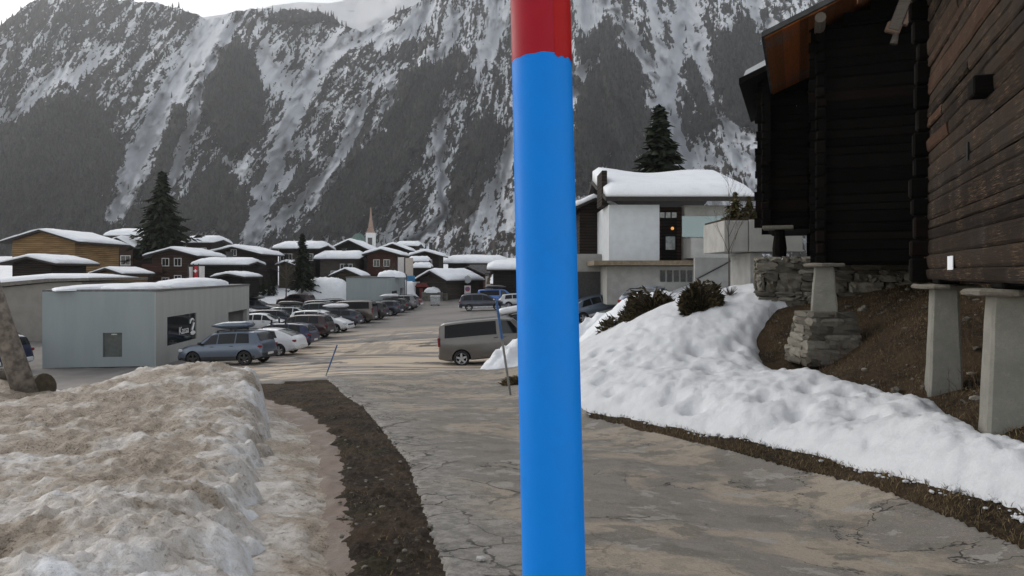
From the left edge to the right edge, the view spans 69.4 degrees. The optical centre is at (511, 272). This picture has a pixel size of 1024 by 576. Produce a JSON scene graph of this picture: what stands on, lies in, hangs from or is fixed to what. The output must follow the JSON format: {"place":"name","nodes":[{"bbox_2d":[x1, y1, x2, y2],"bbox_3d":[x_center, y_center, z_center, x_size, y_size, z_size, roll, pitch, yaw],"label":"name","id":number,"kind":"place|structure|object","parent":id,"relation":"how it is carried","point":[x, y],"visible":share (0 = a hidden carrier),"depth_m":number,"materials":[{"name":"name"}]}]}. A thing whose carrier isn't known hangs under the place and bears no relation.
{"place":"outdoors","nodes":[
{"label":"outdoors","id":0,"kind":"place"},
{"bbox_2d":[0,0,342,24],"label":"sky","id":1,"kind":"structure","parent":0,"point":[205,8],"materials":[{"name":"white"}]},
{"bbox_2d":[0,274,580,390],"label":"car park","id":2,"kind":"structure","parent":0,"point":[405,341],"depth_m":37.65,"materials":[{"name":"asphalt"}]},
{"bbox_2d":[0,333,34,366],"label":"parked car","id":3,"kind":"object","parent":2,"relation":"on","point":[27,347],"visible":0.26,"depth_m":33.65,"materials":[{"name":"blue paint"}]},
{"bbox_2d":[42,278,249,367],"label":"ticket office","id":4,"kind":"structure","parent":2,"relation":"on","point":[136,324],"depth_m":34.87,"materials":[{"name":"metal"}]},
{"bbox_2d":[104,333,121,356],"bbox_3d":[-18.767,3.378,34.796,0.845,1.134,0.045,0,0,-9],"label":"window","id":5,"kind":"structure","parent":4,"relation":"in","point":[112,341],"depth_m":34.79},
{"bbox_2d":[167,313,194,345],"bbox_3d":[-17.264,2.898,38.624,0.049,1.430,4.339,0,0,-5],"label":"sign","id":6,"kind":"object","parent":4,"relation":"in","point":[179,327],"depth_m":38.33,"materials":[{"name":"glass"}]},
{"bbox_2d":[178,321,277,365],"bbox_3d":[-13.681,3.368,35.624,4.458,2.042,2.155,-2,0,11],"label":"parked car","id":7,"kind":"object","parent":2,"relation":"on","point":[234,343],"visible":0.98,"depth_m":34.81,"materials":[{"name":"paint"}]},
{"bbox_2d":[249,296,276,309],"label":"parked car","id":8,"kind":"object","parent":2,"relation":"on","point":[257,304],"visible":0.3,"depth_m":76.49,"materials":[{"name":"paint"}]},
{"bbox_2d":[249,313,284,327],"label":"parked car","id":9,"kind":"object","parent":2,"relation":"on","point":[260,320],"visible":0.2,"depth_m":54.42,"materials":[{"name":"white paint"}]},
{"bbox_2d":[250,309,290,319],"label":"parked car","id":10,"kind":"object","parent":2,"relation":"on","point":[283,314],"visible":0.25,"depth_m":59.28,"materials":[{"name":"paint"}]},
{"bbox_2d":[259,327,307,355],"bbox_3d":[-13.480,3.711,40.145,4.478,1.458,2.117,-1,0,9],"label":"parked car","id":11,"kind":"object","parent":2,"relation":"on","point":[289,340],"visible":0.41,"depth_m":39.24,"materials":[{"name":"white paint"}]},
{"bbox_2d":[270,301,305,312],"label":"parked car","id":12,"kind":"object","parent":2,"relation":"on","point":[288,306],"visible":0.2,"depth_m":64.95,"materials":[{"name":"white paint"}]},
{"bbox_2d":[262,318,319,345],"bbox_3d":[-14.033,3.599,44.328,4.798,1.727,2.138,0,0,8],"label":"parked car","id":13,"kind":"object","parent":2,"relation":"on","point":[310,331],"visible":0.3,"depth_m":43.62,"materials":[{"name":"blue paint"}]},
{"bbox_2d":[276,293,314,306],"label":"parked car","id":14,"kind":"object","parent":2,"relation":"on","point":[302,297],"visible":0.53,"depth_m":86.15,"materials":[{"name":"black paint"}]},
{"bbox_2d":[283,313,335,336],"bbox_3d":[-14.370,3.598,50.305,4.458,1.661,2.155,-1,0,8],"label":"parked car","id":15,"kind":"object","parent":2,"relation":"on","point":[324,323],"visible":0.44,"depth_m":49.50,"materials":[{"name":"red paint"}]},
{"bbox_2d":[302,302,332,309],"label":"parked car","id":16,"kind":"object","parent":2,"relation":"on","point":[314,306],"visible":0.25,"depth_m":69.13,"materials":[{"name":"teal paint"}]},
{"bbox_2d":[290,309,354,332],"bbox_3d":[-14.086,3.529,54.604,4.638,1.716,2.153,-1,0,8],"label":"parked car","id":17,"kind":"object","parent":2,"relation":"on","point":[342,323],"visible":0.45,"depth_m":54.04,"materials":[{"name":"white paint"}]},
{"bbox_2d":[323,303,363,324],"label":"parked car","id":18,"kind":"object","parent":2,"relation":"on","point":[354,315],"visible":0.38,"depth_m":59.16,"materials":[{"name":"paint"}]},
{"bbox_2d":[328,300,377,323],"bbox_3d":[-14.251,3.379,64.258,4.978,1.967,2.211,-1,0,6],"label":"parked car","id":19,"kind":"object","parent":2,"relation":"on","point":[368,309],"visible":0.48,"depth_m":63.30,"materials":[{"name":"brown paint"}]},
{"bbox_2d":[346,270,405,300],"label":"service building","id":20,"kind":"structure","parent":2,"relation":"on","point":[378,286],"depth_m":84.34,"materials":[{"name":"metal"}]},
{"bbox_2d":[397,256,403,272],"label":"banner","id":21,"kind":"object","parent":20,"relation":"attached to","point":[400,264],"visible":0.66,"depth_m":93.03,"materials":[{"name":"fabric"}]},
{"bbox_2d":[374,301,388,319],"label":"parked car","id":22,"kind":"object","parent":2,"relation":"on","point":[383,309],"visible":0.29,"depth_m":66.95,"materials":[{"name":"black paint"}]},
{"bbox_2d":[376,300,403,315],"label":"parked car","id":23,"kind":"object","parent":2,"relation":"on","point":[394,306],"visible":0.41,"depth_m":71.34,"materials":[{"name":"paint"}]},
{"bbox_2d":[380,294,410,312],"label":"parked car","id":24,"kind":"object","parent":2,"relation":"on","point":[406,303],"visible":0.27,"depth_m":75.49,"materials":[{"name":"black paint"}]},
{"bbox_2d":[392,294,418,309],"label":"parked car","id":25,"kind":"object","parent":2,"relation":"on","point":[413,300],"visible":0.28,"depth_m":78.60,"materials":[{"name":"grey paint"}]},
{"bbox_2d":[405,256,412,294],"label":"banner","id":26,"kind":"object","parent":2,"relation":"on","point":[408,266],"visible":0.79,"depth_m":92.00,"materials":[{"name":"fabric"}]},
{"bbox_2d":[415,283,428,297],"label":"kiosk","id":27,"kind":"object","parent":2,"relation":"on","point":[421,288],"visible":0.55,"depth_m":95.96,"materials":[{"name":"red wood"}]},
{"bbox_2d":[430,295,439,305],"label":"waste bin","id":28,"kind":"object","parent":2,"relation":"on","point":[434,299],"visible":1,"depth_m":87.60,"materials":[{"name":"metal"}]},
{"bbox_2d":[464,275,470,293],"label":"parking sign","id":29,"kind":"object","parent":2,"relation":"on","point":[467,288],"visible":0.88,"depth_m":97.88,"materials":[{"name":"metal"}]},
{"bbox_2d":[437,316,516,365],"bbox_3d":[-0.813,2.928,32.894,4.978,1.968,2.211,-5,0,-4],"label":"parked car","id":30,"kind":"object","parent":2,"relation":"on","point":[465,341],"visible":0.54,"depth_m":31.95,"materials":[{"name":"beige paint"}]},
{"bbox_2d":[458,293,505,310],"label":"parked car","id":31,"kind":"object","parent":2,"relation":"on","point":[469,301],"visible":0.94,"depth_m":71.64,"materials":[{"name":"paint"}]},
{"bbox_2d":[477,285,508,299],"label":"parked car","id":32,"kind":"object","parent":2,"relation":"on","point":[496,293],"visible":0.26,"depth_m":85.14,"materials":[{"name":"blue paint"}]},
{"bbox_2d":[498,293,516,306],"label":"parked car","id":33,"kind":"object","parent":2,"relation":"on","point":[509,299],"visible":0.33,"depth_m":75.06,"materials":[{"name":"silver paint"}]},
{"bbox_2d":[499,305,516,320],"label":"parked car","id":34,"kind":"object","parent":2,"relation":"on","point":[510,311],"visible":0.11,"depth_m":40.70,"materials":[{"name":"black paint"}]},
{"bbox_2d":[578,294,615,322],"bbox_3d":[5.414,2.081,46.967,4.478,1.458,2.117,-14,2,-10],"label":"parked car","id":35,"kind":"object","parent":2,"relation":"on","point":[591,305],"visible":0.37,"depth_m":46.08,"materials":[{"name":"paint"}]},
{"bbox_2d":[265,399,356,575],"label":"path","id":36,"kind":"structure","parent":0,"point":[336,552],"depth_m":7.66,"materials":[{"name":"concrete"}]},
{"bbox_2d":[0,256,689,303],"bbox_3d":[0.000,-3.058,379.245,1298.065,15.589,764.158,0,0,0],"label":"snow meadow","id":37,"kind":"structure","parent":0,"point":[5,271],"depth_m":103.55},
{"bbox_2d":[0,254,99,276],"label":"hut","id":38,"kind":"object","parent":37,"relation":"on","point":[29,264],"visible":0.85,"depth_m":62.00,"materials":[{"name":"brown wood"}]},
{"bbox_2d":[0,228,129,272],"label":"chalet","id":39,"kind":"object","parent":37,"relation":"on","point":[102,251],"visible":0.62,"depth_m":72.00,"materials":[{"name":"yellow wood"}]},
{"bbox_2d":[0,273,147,340],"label":"grey shed","id":40,"kind":"structure","parent":37,"relation":"on","point":[23,295],"depth_m":48.00,"materials":[{"name":"paint"}]},
{"bbox_2d":[88,266,154,281],"bbox_3d":[-32.632,2.127,62.000,2.770,5.347,5.600,0,0,0],"label":"hut","id":41,"kind":"object","parent":37,"relation":"on","point":[138,272],"visible":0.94,"depth_m":60.66,"materials":[{"name":"white wood"}]},
{"bbox_2d":[103,228,148,237],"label":"chalet","id":42,"kind":"object","parent":37,"relation":"on","point":[119,232],"visible":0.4,"depth_m":119.28,"materials":[{"name":"beige wood"}]},
{"bbox_2d":[112,235,151,281],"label":"chalet","id":43,"kind":"object","parent":37,"relation":"on","point":[124,254],"visible":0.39,"depth_m":95.00,"materials":[{"name":"brown wood"}]},
{"bbox_2d":[120,255,130,264],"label":"window","id":44,"kind":"structure","parent":43,"relation":"in","point":[122,257],"depth_m":94.93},
{"bbox_2d":[0,361,274,575],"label":"snow bank","id":45,"kind":"structure","parent":37,"relation":"on","point":[145,471],"depth_m":6.34,"materials":[{"name":"snow"}]},
{"bbox_2d":[0,282,38,392],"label":"wooden post","id":46,"kind":"object","parent":45,"relation":"on","point":[17,370],"visible":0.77,"depth_m":13.41,"materials":[{"name":"wood"}]},
{"bbox_2d":[34,373,56,391],"bbox_3d":[-8.985,2.182,13.977,0.551,0.584,0.492,0,0,18],"label":"cut log","id":47,"kind":"object","parent":45,"relation":"on","point":[45,381],"visible":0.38,"depth_m":13.94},
{"bbox_2d":[245,408,337,575],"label":"ice ramp","id":48,"kind":"structure","parent":45,"relation":"on","point":[289,522],"depth_m":6.38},
{"bbox_2d":[119,171,200,261],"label":"spruce tree","id":49,"kind":"object","parent":37,"relation":"on","point":[161,227],"visible":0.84,"depth_m":96.01,"materials":[{"name":"green plant"}]},
{"bbox_2d":[142,246,225,281],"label":"chalet","id":50,"kind":"object","parent":37,"relation":"on","point":[171,262],"visible":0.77,"depth_m":88.00,"materials":[{"name":"brown wood"}]},
{"bbox_2d":[181,235,232,249],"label":"chalet","id":51,"kind":"object","parent":37,"relation":"on","point":[208,242],"visible":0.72,"depth_m":125.00,"materials":[{"name":"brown wood"}]},
{"bbox_2d":[190,252,265,299],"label":"hut","id":52,"kind":"object","parent":37,"relation":"on","point":[215,265],"visible":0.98,"depth_m":80.00,"materials":[{"name":"black wood"}]},
{"bbox_2d":[210,271,262,299],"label":"hut","id":53,"kind":"object","parent":37,"relation":"on","point":[239,277],"visible":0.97,"depth_m":75.00,"materials":[{"name":"black wood"}]},
{"bbox_2d":[211,244,284,289],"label":"chalet","id":54,"kind":"object","parent":37,"relation":"on","point":[265,255],"visible":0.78,"depth_m":101.83,"materials":[{"name":"brown wood"}]},
{"bbox_2d":[270,254,297,296],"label":"bare tree","id":55,"kind":"object","parent":37,"relation":"on","point":[287,279],"visible":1,"depth_m":91.91,"materials":[{"name":"brown plant"}]},
{"bbox_2d":[275,259,305,287],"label":"hut","id":56,"kind":"object","parent":37,"relation":"on","point":[282,281],"visible":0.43,"depth_m":105.00,"materials":[{"name":"brown wood"}]},
{"bbox_2d":[272,241,335,278],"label":"chalet","id":57,"kind":"object","parent":37,"relation":"on","point":[287,249],"visible":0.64,"depth_m":112.00,"materials":[{"name":"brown wood"}]},
{"bbox_2d":[287,233,321,292],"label":"spruce tree","id":58,"kind":"object","parent":37,"relation":"on","point":[301,276],"visible":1,"depth_m":92.59,"materials":[{"name":"green plant"}]},
{"bbox_2d":[297,277,345,299],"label":"snow heap","id":59,"kind":"object","parent":37,"relation":"on","point":[331,287],"visible":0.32,"depth_m":93.15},
{"bbox_2d":[313,248,366,277],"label":"chalet","id":60,"kind":"object","parent":37,"relation":"on","point":[331,261],"visible":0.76,"depth_m":110.00,"materials":[{"name":"brown wood"}]},
{"bbox_2d":[328,267,370,281],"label":"shed","id":61,"kind":"structure","parent":37,"relation":"on","point":[343,273],"depth_m":98.00,"materials":[{"name":"wood"}]},
{"bbox_2d":[333,238,376,271],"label":"chalet","id":62,"kind":"object","parent":37,"relation":"on","point":[349,244],"visible":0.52,"depth_m":130.00,"materials":[{"name":"white wood"}]},
{"bbox_2d":[352,207,375,246],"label":"village church","id":63,"kind":"structure","parent":37,"relation":"on","point":[370,239],"depth_m":150.41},
{"bbox_2d":[361,247,409,276],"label":"chalet","id":64,"kind":"object","parent":37,"relation":"on","point":[377,257],"visible":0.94,"depth_m":112.00,"materials":[{"name":"red wood"}]},
{"bbox_2d":[378,242,415,257],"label":"chalet","id":65,"kind":"object","parent":37,"relation":"on","point":[400,247],"visible":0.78,"depth_m":128.00,"materials":[{"name":"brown wood"}]},
{"bbox_2d":[397,239,423,250],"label":"chalet","id":66,"kind":"object","parent":37,"relation":"on","point":[416,245],"visible":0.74,"depth_m":139.75,"materials":[{"name":"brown wood"}]},
{"bbox_2d":[407,281,419,296],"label":"snow heap","id":67,"kind":"object","parent":37,"relation":"on","point":[411,288],"visible":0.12,"depth_m":96.53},
{"bbox_2d":[409,256,430,263],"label":"shed","id":68,"kind":"structure","parent":37,"relation":"on","point":[421,259],"depth_m":107.89,"materials":[{"name":"black wood"}]},
{"bbox_2d":[413,262,432,276],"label":"shed","id":69,"kind":"structure","parent":37,"relation":"on","point":[419,268],"depth_m":102.00,"materials":[{"name":"black wood"}]},
{"bbox_2d":[408,242,447,267],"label":"chalet","id":70,"kind":"object","parent":37,"relation":"on","point":[436,257],"visible":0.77,"depth_m":122.00,"materials":[{"name":"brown wood"}]},
{"bbox_2d":[421,292,442,300],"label":"stone ledge","id":71,"kind":"object","parent":37,"relation":"on","point":[425,296],"visible":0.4,"depth_m":94.50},
{"bbox_2d":[412,268,484,300],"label":"barn","id":72,"kind":"structure","parent":37,"relation":"on","point":[450,283],"depth_m":96.45,"materials":[{"name":"brown wood"}]},
{"bbox_2d":[443,255,506,273],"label":"chalet","id":73,"kind":"object","parent":37,"relation":"on","point":[457,261],"visible":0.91,"depth_m":134.53,"materials":[{"name":"white wood"}]},
{"bbox_2d":[464,266,488,289],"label":"barn","id":74,"kind":"structure","parent":37,"relation":"on","point":[481,283],"depth_m":104.00,"materials":[{"name":"red wood"}]},
{"bbox_2d":[469,265,490,288],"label":"barn","id":75,"kind":"structure","parent":37,"relation":"on","point":[482,268],"depth_m":108.17,"materials":[{"name":"beige wood"}]},
{"bbox_2d":[487,260,516,292],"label":"barn","id":76,"kind":"structure","parent":37,"relation":"on","point":[504,272],"depth_m":94.00,"materials":[{"name":"black wood"}]},
{"bbox_2d":[480,312,604,369],"bbox_3d":[1.650,2.803,29.000,7.700,2.644,4.000,0,0,0],"label":"snow heap","id":77,"kind":"object","parent":37,"relation":"on","point":[495,360],"visible":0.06,"depth_m":28.40,"materials":[{"name":"snow"}]},
{"bbox_2d":[577,254,602,320],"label":"retaining wall","id":78,"kind":"structure","parent":37,"relation":"on","point":[589,280],"depth_m":47.47,"materials":[{"name":"concrete"}]},
{"bbox_2d":[578,272,600,320],"bbox_3d":[5.329,1.806,47.483,2.339,3.788,0.026,0,0,0],"label":"garage door","id":79,"kind":"structure","parent":78,"relation":"in","point":[589,283],"depth_m":47.47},
{"bbox_2d":[576,194,617,253],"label":"barn","id":80,"kind":"structure","parent":37,"relation":"on","point":[587,210],"depth_m":50.00,"materials":[{"name":"brown wood"}]},
{"bbox_2d":[579,290,678,341],"bbox_3d":[4.700,2.212,28.750,6.600,3.191,8.500,0,0,0],"label":"snow heap","id":81,"kind":"object","parent":37,"relation":"on","point":[612,312],"visible":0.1,"depth_m":27.49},
{"bbox_2d":[617,286,668,301],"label":"parked car","id":82,"kind":"object","parent":37,"relation":"on","point":[624,294],"visible":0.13,"depth_m":33.81,"materials":[{"name":"paint"}]},
{"bbox_2d":[632,104,686,172],"bbox_3d":[11.866,-8.260,60.214,7.667,11.008,7.549,0,0,0],"label":"spruce tree","id":83,"kind":"object","parent":37,"relation":"on","point":[662,155],"visible":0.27,"depth_m":59.44,"materials":[{"name":"green plant"}]},
{"bbox_2d":[587,167,755,304],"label":"white house","id":84,"kind":"structure","parent":37,"relation":"on","point":[650,229],"depth_m":44.28,"materials":[{"name":"paint"}]},
{"bbox_2d":[662,210,676,259],"bbox_3d":[9.608,-2.316,45.157,0.934,3.006,0.075,0,0,0],"label":"door","id":85,"kind":"structure","parent":84,"relation":"in","point":[669,237],"depth_m":45.15,"materials":[{"name":"black wood"}]},
{"bbox_2d":[694,258,730,287],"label":"outside stairs","id":86,"kind":"structure","parent":37,"relation":"on","point":[715,270],"depth_m":33.00,"materials":[{"name":"concrete"}]},
{"bbox_2d":[704,219,801,285],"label":"planter terrace","id":87,"kind":"structure","parent":37,"relation":"on","point":[750,242],"depth_m":27.58,"materials":[{"name":"concrete"}]},
{"bbox_2d":[721,192,750,218],"bbox_3d":[8.672,-2.452,28.628,1.290,1.390,1.360,0,0,0],"label":"thuja","id":88,"kind":"object","parent":87,"relation":"in","point":[735,207],"visible":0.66,"depth_m":28.51,"materials":[{"name":"green plant"}]},
{"bbox_2d":[740,196,756,218],"bbox_3d":[9.236,-2.374,28.718,1.280,1.229,1.241,0,0,0],"label":"thuja","id":89,"kind":"object","parent":87,"relation":"in","point":[750,206],"visible":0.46,"depth_m":28.58,"materials":[{"name":"green plant"}]},
{"bbox_2d":[261,383,445,575],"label":"earth verge","id":90,"kind":"structure","parent":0,"point":[361,541],"depth_m":7.16,"materials":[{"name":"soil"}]},
{"bbox_2d":[272,383,443,575],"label":"grass stubble","id":91,"kind":"object","parent":90,"relation":"on","point":[402,545],"depth_m":6.96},
{"bbox_2d":[0,0,822,257],"bbox_3d":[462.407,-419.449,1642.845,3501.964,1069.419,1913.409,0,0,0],"label":"mountain","id":92,"kind":"structure","parent":0,"point":[203,40],"depth_m":1131.38,"materials":[{"name":"stone"}]},
{"bbox_2d":[203,0,420,31],"bbox_3d":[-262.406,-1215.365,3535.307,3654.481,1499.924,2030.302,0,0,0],"label":"snowy summit","id":93,"kind":"structure","parent":92,"relation":"attached to","point":[361,15],"depth_m":3889.61,"materials":[{"name":"snow"}]},
{"bbox_2d":[0,0,814,256],"bbox_3d":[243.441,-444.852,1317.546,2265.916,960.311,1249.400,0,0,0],"label":"conifer forest","id":94,"kind":"object","parent":92,"relation":"on","point":[59,186],"visible":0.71,"depth_m":1017.66,"materials":[{"name":"plant"}]},
{"bbox_2d":[269,274,1023,548],"bbox_3d":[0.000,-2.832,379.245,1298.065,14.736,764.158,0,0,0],"label":"ground","id":95,"kind":"structure","parent":0,"point":[774,363],"depth_m":12.37,"materials":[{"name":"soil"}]},
{"bbox_2d":[784,310,862,366],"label":"stone plinth","id":96,"kind":"structure","parent":95,"relation":"on","point":[814,333],"depth_m":14.77,"materials":[{"name":"stone"}]},
{"bbox_2d":[761,0,925,311],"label":"timber barn","id":97,"kind":"structure","parent":96,"relation":"on","point":[853,61],"depth_m":15.67,"materials":[{"name":"wood"}]},
{"bbox_2d":[770,283,984,403],"bbox_3d":[8.242,0.959,12.130,5.619,2.192,12.402,0,0,0],"label":"rubble","id":98,"kind":"object","parent":95,"relation":"on","point":[896,388],"visible":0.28,"depth_m":12.68,"materials":[{"name":"stone"}]},
{"bbox_2d":[768,282,988,402],"bbox_3d":[7.473,0.942,12.715,4.158,2.286,9.613,0,0,0],"label":"dry scrub","id":99,"kind":"object","parent":95,"relation":"on","point":[840,352],"visible":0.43,"depth_m":12.78,"materials":[{"name":"plant"}]},
{"bbox_2d":[325,366,1023,575],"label":"road","id":100,"kind":"structure","parent":0,"point":[657,504],"depth_m":6.85,"materials":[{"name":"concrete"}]},
{"bbox_2d":[495,300,511,395],"bbox_3d":[-0.206,1.989,18.829,0.466,2.598,0.067,0,0,-22],"label":"snow pole","id":101,"kind":"object","parent":100,"relation":"on","point":[502,341],"visible":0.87,"depth_m":18.80,"materials":[{"name":"blue paint"}]},
{"bbox_2d":[498,375,517,385],"bbox_3d":[0.186,3.228,22.235,1.291,0.514,0.902,0,0,0],"label":"grass clump","id":102,"kind":"object","parent":100,"relation":"on","point":[513,380],"visible":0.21,"depth_m":22.11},
{"bbox_2d":[510,0,585,575],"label":"marker pole","id":103,"kind":"object","parent":100,"relation":"on","point":[551,480],"visible":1,"depth_m":0.58,"materials":[{"name":"blue paint"}]},
{"bbox_2d":[589,412,1023,523],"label":"snow crumbs","id":104,"kind":"object","parent":100,"relation":"on","point":[1020,518],"visible":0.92,"depth_m":7.18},
{"bbox_2d":[580,284,1023,512],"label":"snow slope","id":105,"kind":"structure","parent":0,"point":[706,371],"depth_m":11.35,"materials":[{"name":"snow"}]},
{"bbox_2d":[595,312,622,334],"bbox_3d":[3.515,1.702,24.061,1.336,0.890,1.281,0,0,-32],"label":"bush","id":106,"kind":"object","parent":105,"relation":"on","point":[605,324],"visible":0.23,"depth_m":23.99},
{"bbox_2d":[616,285,675,322],"bbox_3d":[4.206,0.955,21.876,1.957,1.220,1.559,0,0,-17],"label":"bush","id":107,"kind":"object","parent":105,"relation":"on","point":[639,304],"visible":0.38,"depth_m":21.82,"materials":[{"name":"plant"}]},
{"bbox_2d":[676,278,725,315],"bbox_3d":[4.809,0.636,18.952,1.438,1.060,1.274,0,0,0],"label":"bush","id":108,"kind":"object","parent":105,"relation":"on","point":[696,296],"visible":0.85,"depth_m":18.60,"materials":[{"name":"plant"}]},
{"bbox_2d":[705,164,755,285],"bbox_3d":[7.520,-1.308,24.974,2.120,4.730,1.927,0,0,-32],"label":"bare tree","id":109,"kind":"object","parent":105,"relation":"on","point":[729,255],"visible":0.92,"depth_m":24.98,"materials":[{"name":"brown plant"}]},
{"bbox_2d":[753,256,916,306],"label":"stone wall","id":110,"kind":"structure","parent":105,"relation":"on","point":[779,278],"depth_m":18.14,"materials":[{"name":"stone"}]},
{"bbox_2d":[739,60,810,256],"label":"timber barn","id":111,"kind":"structure","parent":110,"relation":"on","point":[782,156],"depth_m":20.18,"materials":[{"name":"wood"}]},
{"bbox_2d":[857,0,1023,434],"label":"timber barn","id":112,"kind":"structure","parent":105,"relation":"on","point":[968,97],"depth_m":8.46,"materials":[{"name":"brown wood"}]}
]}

